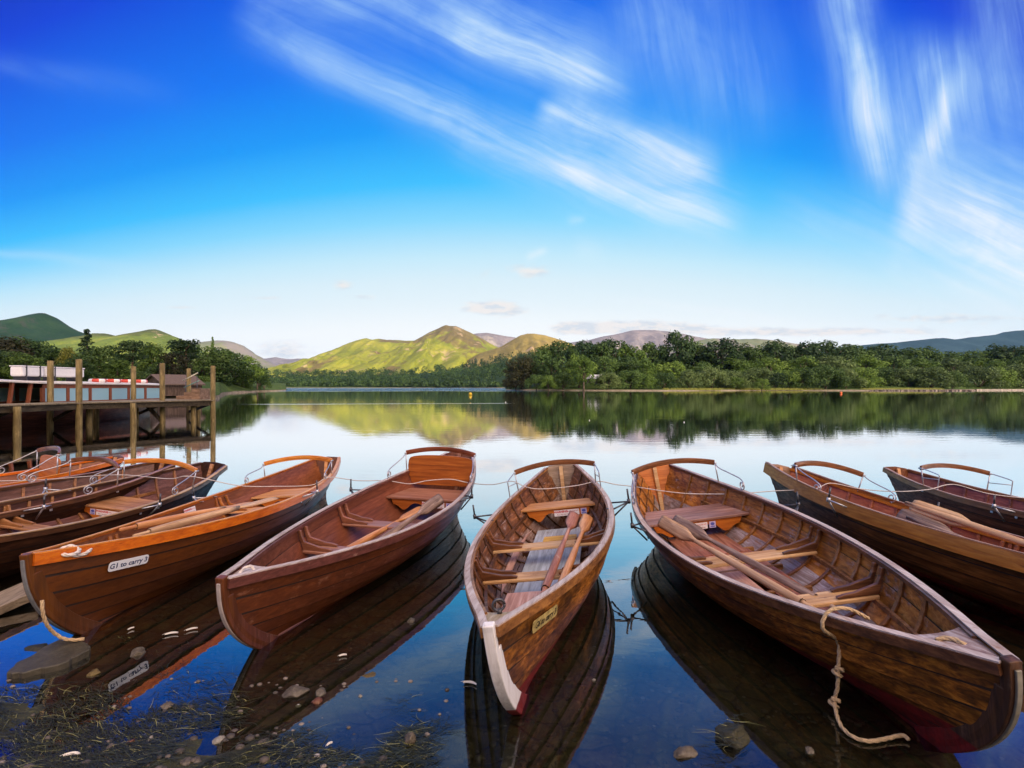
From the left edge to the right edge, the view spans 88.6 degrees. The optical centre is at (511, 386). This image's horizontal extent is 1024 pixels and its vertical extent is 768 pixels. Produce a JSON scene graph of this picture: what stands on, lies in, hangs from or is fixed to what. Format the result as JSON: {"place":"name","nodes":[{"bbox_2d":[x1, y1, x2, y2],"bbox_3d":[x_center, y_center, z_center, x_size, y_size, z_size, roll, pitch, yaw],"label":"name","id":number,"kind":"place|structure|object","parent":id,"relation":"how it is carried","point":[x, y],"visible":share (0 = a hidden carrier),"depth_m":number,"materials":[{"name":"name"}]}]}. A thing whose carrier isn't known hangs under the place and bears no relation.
{"place":"outdoors","nodes":[
{"label":"outdoors","id":0,"kind":"place"},
{"bbox_2d":[0,313,83,341],"bbox_3d":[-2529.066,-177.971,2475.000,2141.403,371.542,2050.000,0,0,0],"label":"fell","id":1,"kind":"structure","parent":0,"point":[42,327],"depth_m":2453.62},
{"bbox_2d":[18,329,221,378],"bbox_3d":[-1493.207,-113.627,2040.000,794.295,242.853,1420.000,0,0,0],"label":"fell","id":2,"kind":"structure","parent":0,"point":[155,336],"depth_m":1992.48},
{"bbox_2d":[33,380,285,400],"bbox_3d":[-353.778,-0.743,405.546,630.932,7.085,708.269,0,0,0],"label":"shore","id":3,"kind":"structure","parent":0,"point":[222,389],"depth_m":168.10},
{"bbox_2d":[0,335,40,376],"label":"broadleaf tree","id":4,"kind":"object","parent":3,"relation":"on","point":[7,345],"visible":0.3,"depth_m":148.40,"materials":[{"name":"green plant"}]},
{"bbox_2d":[0,352,46,379],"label":"broadleaf tree","id":5,"kind":"object","parent":3,"relation":"on","point":[19,358],"visible":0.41,"depth_m":120.19,"materials":[{"name":"green plant"}]},
{"bbox_2d":[12,335,67,360],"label":"broadleaf tree","id":6,"kind":"object","parent":3,"relation":"on","point":[37,346],"visible":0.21,"depth_m":153.25,"materials":[{"name":"green plant"}]},
{"bbox_2d":[54,356,97,380],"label":"broadleaf tree","id":7,"kind":"object","parent":3,"relation":"on","point":[88,369],"visible":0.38,"depth_m":114.52,"materials":[{"name":"green plant"}]},
{"bbox_2d":[70,345,137,380],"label":"broadleaf tree","id":8,"kind":"object","parent":3,"relation":"on","point":[97,356],"visible":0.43,"depth_m":130.88,"materials":[{"name":"green plant"}]},
{"bbox_2d":[97,359,131,378],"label":"broadleaf tree","id":9,"kind":"object","parent":3,"relation":"on","point":[123,371],"visible":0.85,"depth_m":106.91,"materials":[{"name":"green plant"}]},
{"bbox_2d":[111,340,150,365],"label":"broadleaf tree","id":10,"kind":"object","parent":3,"relation":"on","point":[132,348],"visible":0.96,"depth_m":110.85,"materials":[{"name":"green plant"}]},
{"bbox_2d":[133,342,166,379],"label":"broadleaf tree","id":11,"kind":"object","parent":3,"relation":"on","point":[152,350],"visible":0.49,"depth_m":150.20,"materials":[{"name":"green plant"}]},
{"bbox_2d":[156,351,194,374],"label":"broadleaf tree","id":12,"kind":"object","parent":3,"relation":"on","point":[168,358],"visible":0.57,"depth_m":120.75,"materials":[{"name":"green plant"}]},
{"bbox_2d":[145,374,205,395],"bbox_3d":[-42.600,-0.230,66.000,5.000,2.660,5.200,0,0,29],"label":"boathouse","id":13,"kind":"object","parent":3,"relation":"on","point":[174,385],"visible":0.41,"depth_m":64.44,"materials":[{"name":"brown wood"}]},
{"bbox_2d":[164,339,200,368],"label":"broadleaf tree","id":14,"kind":"object","parent":3,"relation":"on","point":[179,345],"visible":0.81,"depth_m":126.45,"materials":[{"name":"green plant"}]},
{"bbox_2d":[171,344,240,381],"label":"broadleaf tree","id":15,"kind":"object","parent":3,"relation":"on","point":[203,369],"visible":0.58,"depth_m":159.72,"materials":[{"name":"green plant"}]},
{"bbox_2d":[194,347,256,382],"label":"broadleaf tree","id":16,"kind":"object","parent":3,"relation":"on","point":[242,373],"visible":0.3,"depth_m":174.85,"materials":[{"name":"green plant"}]},
{"bbox_2d":[227,355,266,386],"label":"broadleaf tree","id":17,"kind":"object","parent":3,"relation":"on","point":[255,375],"visible":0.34,"depth_m":189.27,"materials":[{"name":"green plant"}]},
{"bbox_2d":[0,701,400,767],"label":"lake bed","id":18,"kind":"object","parent":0,"point":[22,708],"visible":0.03,"depth_m":2.60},
{"bbox_2d":[0,582,29,614],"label":"plank","id":19,"kind":"object","parent":18,"relation":"on","point":[13,597],"depth_m":4.25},
{"bbox_2d":[7,639,90,678],"bbox_3d":[-2.998,1.797,3.445,0.346,0.086,0.424,0,0,0],"label":"stone slab","id":20,"kind":"object","parent":18,"relation":"on","point":[58,655],"depth_m":3.40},
{"bbox_2d":[0,359,215,433],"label":"jetty","id":21,"kind":"object","parent":18,"relation":"on","point":[50,406],"visible":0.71,"depth_m":24.27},
{"bbox_2d":[176,388,209,398],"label":"boarding steps","id":22,"kind":"structure","parent":21,"relation":"on","point":[200,393],"depth_m":28.70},
{"bbox_2d":[0,635,755,767],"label":"water weed","id":23,"kind":"object","parent":18,"relation":"on","point":[141,759],"visible":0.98,"depth_m":2.65,"materials":[{"name":"plant"}]},
{"bbox_2d":[715,722,749,748],"bbox_3d":[1.130,1.812,2.680,0.158,0.153,0.155,0,0,-36],"label":"stone","id":24,"kind":"object","parent":18,"relation":"on","point":[724,730],"visible":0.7,"depth_m":2.65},
{"bbox_2d":[196,340,277,368],"bbox_3d":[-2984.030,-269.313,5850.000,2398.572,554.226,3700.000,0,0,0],"label":"fell","id":25,"kind":"structure","parent":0,"point":[233,347],"depth_m":6040.52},
{"bbox_2d":[0,677,511,767],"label":"shore gravel","id":26,"kind":"structure","parent":0,"point":[251,737],"depth_m":2.67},
{"bbox_2d":[259,325,497,376],"bbox_3d":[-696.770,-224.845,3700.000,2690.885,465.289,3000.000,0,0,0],"label":"fell","id":27,"kind":"structure","parent":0,"point":[447,346],"depth_m":3101.17,"materials":[{"name":"green plant"}]},
{"bbox_2d":[286,386,504,387],"bbox_3d":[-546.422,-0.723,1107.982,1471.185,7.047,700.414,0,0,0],"label":"shore","id":28,"kind":"structure","parent":0,"point":[386,387],"depth_m":953.81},
{"bbox_2d":[255,353,534,387],"bbox_3d":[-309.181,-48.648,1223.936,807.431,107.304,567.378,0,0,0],"label":"wood","id":29,"kind":"object","parent":28,"relation":"on","point":[325,378],"visible":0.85,"depth_m":1055.33,"materials":[{"name":"green plant"}]},
{"bbox_2d":[221,344,691,385],"bbox_3d":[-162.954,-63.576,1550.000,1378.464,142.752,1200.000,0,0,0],"label":"wooded slope","id":30,"kind":"structure","parent":0,"point":[498,378],"depth_m":1272.92,"materials":[{"name":"green plant"}]},
{"bbox_2d":[461,340,646,371],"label":"conifer wood","id":31,"kind":"object","parent":30,"relation":"on","point":[487,362],"visible":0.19,"depth_m":1540.44,"materials":[{"name":"green plant"}]},
{"bbox_2d":[474,333,514,347],"bbox_3d":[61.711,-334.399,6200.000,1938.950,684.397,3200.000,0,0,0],"label":"fell","id":32,"kind":"structure","parent":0,"point":[496,340],"depth_m":6279.54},
{"bbox_2d":[0,388,1023,767],"bbox_3d":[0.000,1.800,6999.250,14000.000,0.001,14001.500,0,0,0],"label":"lake water","id":33,"kind":"structure","parent":0,"point":[660,650],"depth_m":4.04,"materials":[{"name":"liquid"}]},
{"bbox_2d":[0,446,123,486],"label":"rowing boat","id":34,"kind":"object","parent":33,"relation":"on","point":[51,461],"visible":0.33,"depth_m":7.96,"materials":[{"name":"brown wood"}]},
{"bbox_2d":[0,379,158,429],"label":"passenger launch","id":35,"kind":"object","parent":33,"relation":"on","point":[19,391],"visible":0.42,"depth_m":25.56,"materials":[{"name":"brown wood"}]},
{"bbox_2d":[9,365,44,380],"bbox_3d":[-22.300,-0.640,24.150,0.600,0.700,1.180,0,0,0],"label":"life raft","id":36,"kind":"object","parent":35,"relation":"on","point":[26,372],"visible":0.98,"depth_m":23.78,"materials":[{"name":"plastic"}]},
{"bbox_2d":[42,366,84,380],"bbox_3d":[-22.300,-0.640,25.950,0.600,0.700,2.230,0,0,0],"label":"life raft","id":37,"kind":"object","parent":35,"relation":"on","point":[68,373],"visible":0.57,"depth_m":25.77,"materials":[{"name":"plastic"}]},
{"bbox_2d":[0,456,175,523],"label":"rowing boat","id":38,"kind":"object","parent":33,"relation":"on","point":[55,510],"visible":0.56,"depth_m":6.89,"materials":[{"name":"brown wood"}]},
{"bbox_2d":[0,458,227,577],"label":"rowing boat","id":39,"kind":"object","parent":33,"relation":"on","point":[20,536],"visible":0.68,"depth_m":6.38,"materials":[{"name":"brown wood"}]},
{"bbox_2d":[19,455,340,634],"bbox_3d":[-3.142,1.467,6.157,1.562,0.881,5.472,-3,0,1],"label":"rowing boat","id":40,"kind":"object","parent":33,"relation":"on","point":[114,571],"visible":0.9,"depth_m":4.43,"materials":[{"name":"brown wood"}]},
{"bbox_2d":[40,600,84,641],"bbox_3d":[-3.046,1.580,3.553,0.062,0.346,0.234,0,0,39],"label":"rope","id":41,"kind":"object","parent":40,"relation":"hanging from","point":[48,626],"visible":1,"depth_m":3.51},
{"bbox_2d":[119,502,249,530],"bbox_3d":[-3.306,1.330,5.465,0.135,0.069,1.595,6,-2,15],"label":"oar","id":42,"kind":"object","parent":40,"relation":"in","point":[152,523],"visible":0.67,"depth_m":5.14,"materials":[{"name":"orange wood"}]},
{"bbox_2d":[132,497,278,536],"bbox_3d":[-3.102,1.330,5.484,0.135,0.069,1.767,6,1,16],"label":"oar","id":43,"kind":"object","parent":40,"relation":"in","point":[184,522],"visible":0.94,"depth_m":5.27,"materials":[{"name":"beige wood"}]},
{"bbox_2d":[215,447,475,649],"bbox_3d":[-1.313,1.383,5.726,1.558,0.975,5.050,1,2,12],"label":"rowing boat","id":44,"kind":"object","parent":33,"relation":"on","point":[309,566],"visible":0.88,"depth_m":4.60,"materials":[{"name":"red wood"}]},
{"bbox_2d":[347,506,420,546],"bbox_3d":[-1.394,1.530,5.551,0.135,0.069,2.028,12,5,15],"label":"oar","id":45,"kind":"object","parent":44,"relation":"in","point":[382,530],"visible":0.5,"depth_m":5.52,"materials":[{"name":"orange wood"}]},
{"bbox_2d":[379,494,443,537],"bbox_3d":[-1.115,1.415,5.400,0.070,0.136,1.862,-34,-5,17],"label":"oar","id":46,"kind":"object","parent":44,"relation":"in","point":[432,504],"visible":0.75,"depth_m":5.83,"materials":[{"name":"brown wood"}]},
{"bbox_2d":[464,459,630,714],"bbox_3d":[0.327,1.432,5.003,1.687,0.945,4.952,-8,0,9],"label":"rowing boat","id":47,"kind":"object","parent":33,"relation":"on","point":[522,625],"visible":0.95,"depth_m":4.42,"materials":[{"name":"orange wood"}]},
{"bbox_2d":[541,511,579,592],"bbox_3d":[0.453,1.430,4.723,0.135,0.069,2.236,29,8,11],"label":"oar","id":48,"kind":"object","parent":47,"relation":"in","point":[572,519],"visible":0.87,"depth_m":4.48,"materials":[{"name":"red wood"}]},
{"bbox_2d":[558,513,593,580],"bbox_3d":[0.560,1.430,4.633,0.135,0.069,2.199,29,8,12],"label":"oar","id":49,"kind":"object","parent":47,"relation":"in","point":[586,522],"visible":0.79,"depth_m":4.71,"materials":[{"name":"orange wood"}]},
{"bbox_2d":[630,458,1022,752],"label":"rowing boat","id":50,"kind":"object","parent":33,"relation":"on","point":[898,659],"visible":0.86,"depth_m":3.36,"materials":[{"name":"orange wood"}]},
{"bbox_2d":[657,515,815,607],"bbox_3d":[1.756,1.415,4.379,0.069,0.135,2.005,31,-5,-14],"label":"oar","id":51,"kind":"object","parent":50,"relation":"in","point":[675,529],"visible":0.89,"depth_m":4.29,"materials":[{"name":"beige wood"}]},
{"bbox_2d":[672,515,835,607],"bbox_3d":[1.932,1.440,4.507,0.069,0.135,1.965,31,-5,-15],"label":"oar","id":52,"kind":"object","parent":50,"relation":"in","point":[697,532],"visible":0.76,"depth_m":4.37,"materials":[{"name":"brown wood"}]},
{"bbox_2d":[820,606,909,743],"bbox_3d":[1.842,1.496,2.789,0.299,0.600,0.332,0,0,-11],"label":"rope","id":53,"kind":"object","parent":50,"relation":"hanging from","point":[836,670],"visible":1,"depth_m":2.86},
{"bbox_2d":[763,460,1023,617],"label":"rowing boat","id":54,"kind":"object","parent":33,"relation":"on","point":[981,567],"visible":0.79,"depth_m":4.80,"materials":[{"name":"brown wood"}]},
{"bbox_2d":[2,474,1023,497],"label":"mooring line","id":55,"kind":"object","parent":54,"relation":"attached to","point":[515,482],"visible":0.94,"depth_m":6.59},
{"bbox_2d":[896,508,963,536],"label":"oar","id":56,"kind":"object","parent":54,"relation":"in","point":[909,515],"visible":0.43,"depth_m":4.87,"materials":[{"name":"brown wood"}]},
{"bbox_2d":[904,500,1023,546],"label":"oar","id":57,"kind":"object","parent":54,"relation":"in","point":[944,515],"visible":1,"depth_m":5.03,"materials":[{"name":"beige wood"}]},
{"bbox_2d":[882,463,1023,536],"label":"rowing boat","id":58,"kind":"object","parent":33,"relation":"on","point":[1003,513],"visible":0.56,"depth_m":7.08,"materials":[{"name":"brown wood"}]},
{"bbox_2d":[0,0,1023,358],"label":"sky","id":59,"kind":"structure","parent":0,"point":[286,179],"materials":[{"name":"blue"}]},
{"bbox_2d":[463,334,574,368],"bbox_3d":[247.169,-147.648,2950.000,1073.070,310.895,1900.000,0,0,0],"label":"fell","id":60,"kind":"structure","parent":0,"point":[525,343],"depth_m":2783.93,"materials":[{"name":"green plant"}]},
{"bbox_2d":[571,330,706,352],"bbox_3d":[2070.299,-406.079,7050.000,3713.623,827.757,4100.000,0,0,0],"label":"fell","id":61,"kind":"structure","parent":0,"point":[636,338],"depth_m":7270.37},
{"bbox_2d":[647,338,819,363],"bbox_3d":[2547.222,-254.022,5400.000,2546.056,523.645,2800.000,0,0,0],"label":"fell","id":62,"kind":"structure","parent":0,"point":[753,342],"depth_m":5460.21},
{"bbox_2d":[506,382,1023,390],"bbox_3d":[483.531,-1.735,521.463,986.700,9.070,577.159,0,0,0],"label":"shore","id":63,"kind":"structure","parent":0,"point":[588,387],"depth_m":257.88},
{"bbox_2d":[501,370,528,389],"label":"willow bush","id":64,"kind":"object","parent":63,"relation":"on","point":[511,383],"visible":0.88,"depth_m":277.98,"materials":[{"name":"green plant"}]},
{"bbox_2d":[502,355,538,388],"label":"broadleaf tree","id":65,"kind":"object","parent":63,"relation":"on","point":[525,364],"visible":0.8,"depth_m":282.04,"materials":[{"name":"green plant"}]},
{"bbox_2d":[530,344,553,372],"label":"broadleaf tree","id":66,"kind":"object","parent":63,"relation":"on","point":[543,353],"visible":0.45,"depth_m":295.54,"materials":[{"name":"green plant"}]},
{"bbox_2d":[536,357,564,376],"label":"broadleaf tree","id":67,"kind":"object","parent":63,"relation":"on","point":[549,362],"visible":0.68,"depth_m":273.11,"materials":[{"name":"green plant"}]},
{"bbox_2d":[549,372,576,389],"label":"willow bush","id":68,"kind":"object","parent":63,"relation":"on","point":[567,378],"visible":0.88,"depth_m":256.20,"materials":[{"name":"green plant"}]},
{"bbox_2d":[547,338,582,382],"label":"broadleaf tree","id":69,"kind":"object","parent":63,"relation":"on","point":[560,354],"visible":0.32,"depth_m":299.87,"materials":[{"name":"green plant"}]},
{"bbox_2d":[569,354,596,390],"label":"broadleaf tree","id":70,"kind":"object","parent":63,"relation":"on","point":[586,364],"visible":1,"depth_m":243.35,"materials":[{"name":"green plant"}]},
{"bbox_2d":[566,340,600,383],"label":"broadleaf tree","id":71,"kind":"object","parent":63,"relation":"on","point":[585,345],"visible":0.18,"depth_m":307.92,"materials":[{"name":"green plant"}]},
{"bbox_2d":[586,341,617,367],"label":"broadleaf tree","id":72,"kind":"object","parent":63,"relation":"on","point":[602,347],"visible":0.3,"depth_m":306.22,"materials":[{"name":"green plant"}]},
{"bbox_2d":[592,355,618,374],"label":"broadleaf tree","id":73,"kind":"object","parent":63,"relation":"on","point":[609,366],"visible":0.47,"depth_m":278.94,"materials":[{"name":"green plant"}]},
{"bbox_2d":[593,372,622,389],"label":"willow bush","id":74,"kind":"object","parent":63,"relation":"on","point":[611,378],"visible":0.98,"depth_m":246.67,"materials":[{"name":"green plant"}]},
{"bbox_2d":[616,368,643,388],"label":"willow bush","id":75,"kind":"object","parent":63,"relation":"on","point":[626,376],"visible":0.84,"depth_m":248.40,"materials":[{"name":"green plant"}]},
{"bbox_2d":[613,344,649,383],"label":"broadleaf tree","id":76,"kind":"object","parent":63,"relation":"on","point":[626,350],"visible":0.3,"depth_m":302.03,"materials":[{"name":"green plant"}]},
{"bbox_2d":[637,341,668,367],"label":"broadleaf tree","id":77,"kind":"object","parent":63,"relation":"on","point":[654,351],"visible":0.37,"depth_m":305.92,"materials":[{"name":"green plant"}]},
{"bbox_2d":[652,372,680,388],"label":"willow bush","id":78,"kind":"object","parent":63,"relation":"on","point":[667,380],"visible":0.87,"depth_m":247.35,"materials":[{"name":"green plant"}]},
{"bbox_2d":[650,361,686,382],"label":"broadleaf tree","id":79,"kind":"object","parent":63,"relation":"on","point":[677,365],"visible":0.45,"depth_m":271.31,"materials":[{"name":"green plant"}]},
{"bbox_2d":[655,330,696,372],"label":"broadleaf tree","id":80,"kind":"object","parent":63,"relation":"on","point":[684,348],"visible":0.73,"depth_m":296.01,"materials":[{"name":"green plant"}]},
{"bbox_2d":[673,369,705,388],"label":"willow bush","id":81,"kind":"object","parent":63,"relation":"on","point":[688,376],"visible":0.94,"depth_m":251.14,"materials":[{"name":"green plant"}]},
{"bbox_2d":[698,367,731,388],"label":"willow bush","id":82,"kind":"object","parent":63,"relation":"on","point":[717,374],"visible":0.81,"depth_m":254.50,"materials":[{"name":"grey plant"}]},
{"bbox_2d":[685,337,750,371],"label":"broadleaf tree","id":83,"kind":"object","parent":63,"relation":"on","point":[723,347],"visible":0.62,"depth_m":294.38,"materials":[{"name":"green plant"}]},
{"bbox_2d":[713,356,759,383],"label":"broadleaf tree","id":84,"kind":"object","parent":63,"relation":"on","point":[741,365],"visible":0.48,"depth_m":286.72,"materials":[{"name":"green plant"}]},
{"bbox_2d":[725,342,765,373],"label":"broadleaf tree","id":85,"kind":"object","parent":63,"relation":"on","point":[749,352],"visible":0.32,"depth_m":315.47,"materials":[{"name":"green plant"}]},
{"bbox_2d":[742,366,778,388],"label":"willow bush","id":86,"kind":"object","parent":63,"relation":"on","point":[755,374],"visible":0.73,"depth_m":263.87,"materials":[{"name":"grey plant"}]},
{"bbox_2d":[751,356,790,377],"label":"broadleaf tree","id":87,"kind":"object","parent":63,"relation":"on","point":[776,369],"visible":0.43,"depth_m":297.17,"materials":[{"name":"green plant"}]},
{"bbox_2d":[761,339,796,371],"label":"broadleaf tree","id":88,"kind":"object","parent":63,"relation":"on","point":[773,348],"visible":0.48,"depth_m":315.48,"materials":[{"name":"green plant"}]},
{"bbox_2d":[664,387,943,389],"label":"reed fringe","id":89,"kind":"object","parent":63,"relation":"on","point":[802,389],"visible":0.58,"depth_m":244.51,"materials":[{"name":"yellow plant"}]},
{"bbox_2d":[780,355,827,382],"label":"broadleaf tree","id":90,"kind":"object","parent":63,"relation":"on","point":[804,360],"visible":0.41,"depth_m":296.23,"materials":[{"name":"green plant"}]},
{"bbox_2d":[788,366,825,389],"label":"willow bush","id":91,"kind":"object","parent":63,"relation":"on","point":[810,371],"visible":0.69,"depth_m":255.04,"materials":[{"name":"green plant"}]},
{"bbox_2d":[790,341,834,368],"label":"broadleaf tree","id":92,"kind":"object","parent":63,"relation":"on","point":[813,347],"visible":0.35,"depth_m":314.71,"materials":[{"name":"green plant"}]},
{"bbox_2d":[801,363,851,388],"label":"willow bush","id":93,"kind":"object","parent":63,"relation":"on","point":[836,375],"visible":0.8,"depth_m":251.85,"materials":[{"name":"green plant"}]},
{"bbox_2d":[814,354,859,381],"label":"broadleaf tree","id":94,"kind":"object","parent":63,"relation":"on","point":[833,361],"visible":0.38,"depth_m":293.41,"materials":[{"name":"green plant"}]},
{"bbox_2d":[811,340,863,364],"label":"broadleaf tree","id":95,"kind":"object","parent":63,"relation":"on","point":[844,351],"visible":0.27,"depth_m":318.39,"materials":[{"name":"green plant"}]},
{"bbox_2d":[825,367,867,388],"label":"willow bush","id":96,"kind":"object","parent":63,"relation":"on","point":[849,373],"visible":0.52,"depth_m":255.11,"materials":[{"name":"green plant"}]},
{"bbox_2d":[842,353,891,379],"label":"broadleaf tree","id":97,"kind":"object","parent":63,"relation":"on","point":[872,362],"visible":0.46,"depth_m":295.34,"materials":[{"name":"green plant"}]},
{"bbox_2d":[849,366,888,387],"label":"willow bush","id":98,"kind":"object","parent":63,"relation":"on","point":[872,379],"visible":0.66,"depth_m":260.29,"materials":[{"name":"green plant"}]},
{"bbox_2d":[858,343,915,368],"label":"broadleaf tree","id":99,"kind":"object","parent":63,"relation":"on","point":[882,350],"visible":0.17,"depth_m":332.86,"materials":[{"name":"green plant"}]},
{"bbox_2d":[876,366,908,386],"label":"willow bush","id":100,"kind":"object","parent":63,"relation":"on","point":[886,374],"visible":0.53,"depth_m":264.35,"materials":[{"name":"green plant"}]},
{"bbox_2d":[878,355,918,381],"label":"broadleaf tree","id":101,"kind":"object","parent":63,"relation":"on","point":[897,359],"visible":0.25,"depth_m":300.82,"materials":[{"name":"green plant"}]},
{"bbox_2d":[887,366,932,387],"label":"willow bush","id":102,"kind":"object","parent":63,"relation":"on","point":[906,374],"visible":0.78,"depth_m":258.73,"materials":[{"name":"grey plant"}]},
{"bbox_2d":[909,365,962,388],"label":"willow bush","id":103,"kind":"object","parent":63,"relation":"on","point":[941,377],"visible":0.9,"depth_m":252.15,"materials":[{"name":"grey plant"}]},
{"bbox_2d":[938,357,981,383],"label":"broadleaf tree","id":104,"kind":"object","parent":63,"relation":"on","point":[950,363],"visible":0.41,"depth_m":306.09,"materials":[{"name":"green plant"}]},
{"bbox_2d":[960,365,1009,388],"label":"willow bush","id":105,"kind":"object","parent":63,"relation":"on","point":[990,375],"visible":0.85,"depth_m":280.96,"materials":[{"name":"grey plant"}]},
{"bbox_2d":[981,343,1023,363],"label":"broadleaf tree","id":106,"kind":"object","parent":63,"relation":"on","point":[1000,352],"visible":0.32,"depth_m":340.98,"materials":[{"name":"green plant"}]},
{"bbox_2d":[983,366,1022,387],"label":"willow bush","id":107,"kind":"object","parent":63,"relation":"on","point":[1006,377],"visible":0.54,"depth_m":285.24,"materials":[{"name":"green plant"}]},
{"bbox_2d":[822,330,1023,381],"bbox_3d":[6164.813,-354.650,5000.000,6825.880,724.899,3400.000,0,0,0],"label":"fell","id":108,"kind":"structure","parent":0,"point":[1008,339],"depth_m":4962.66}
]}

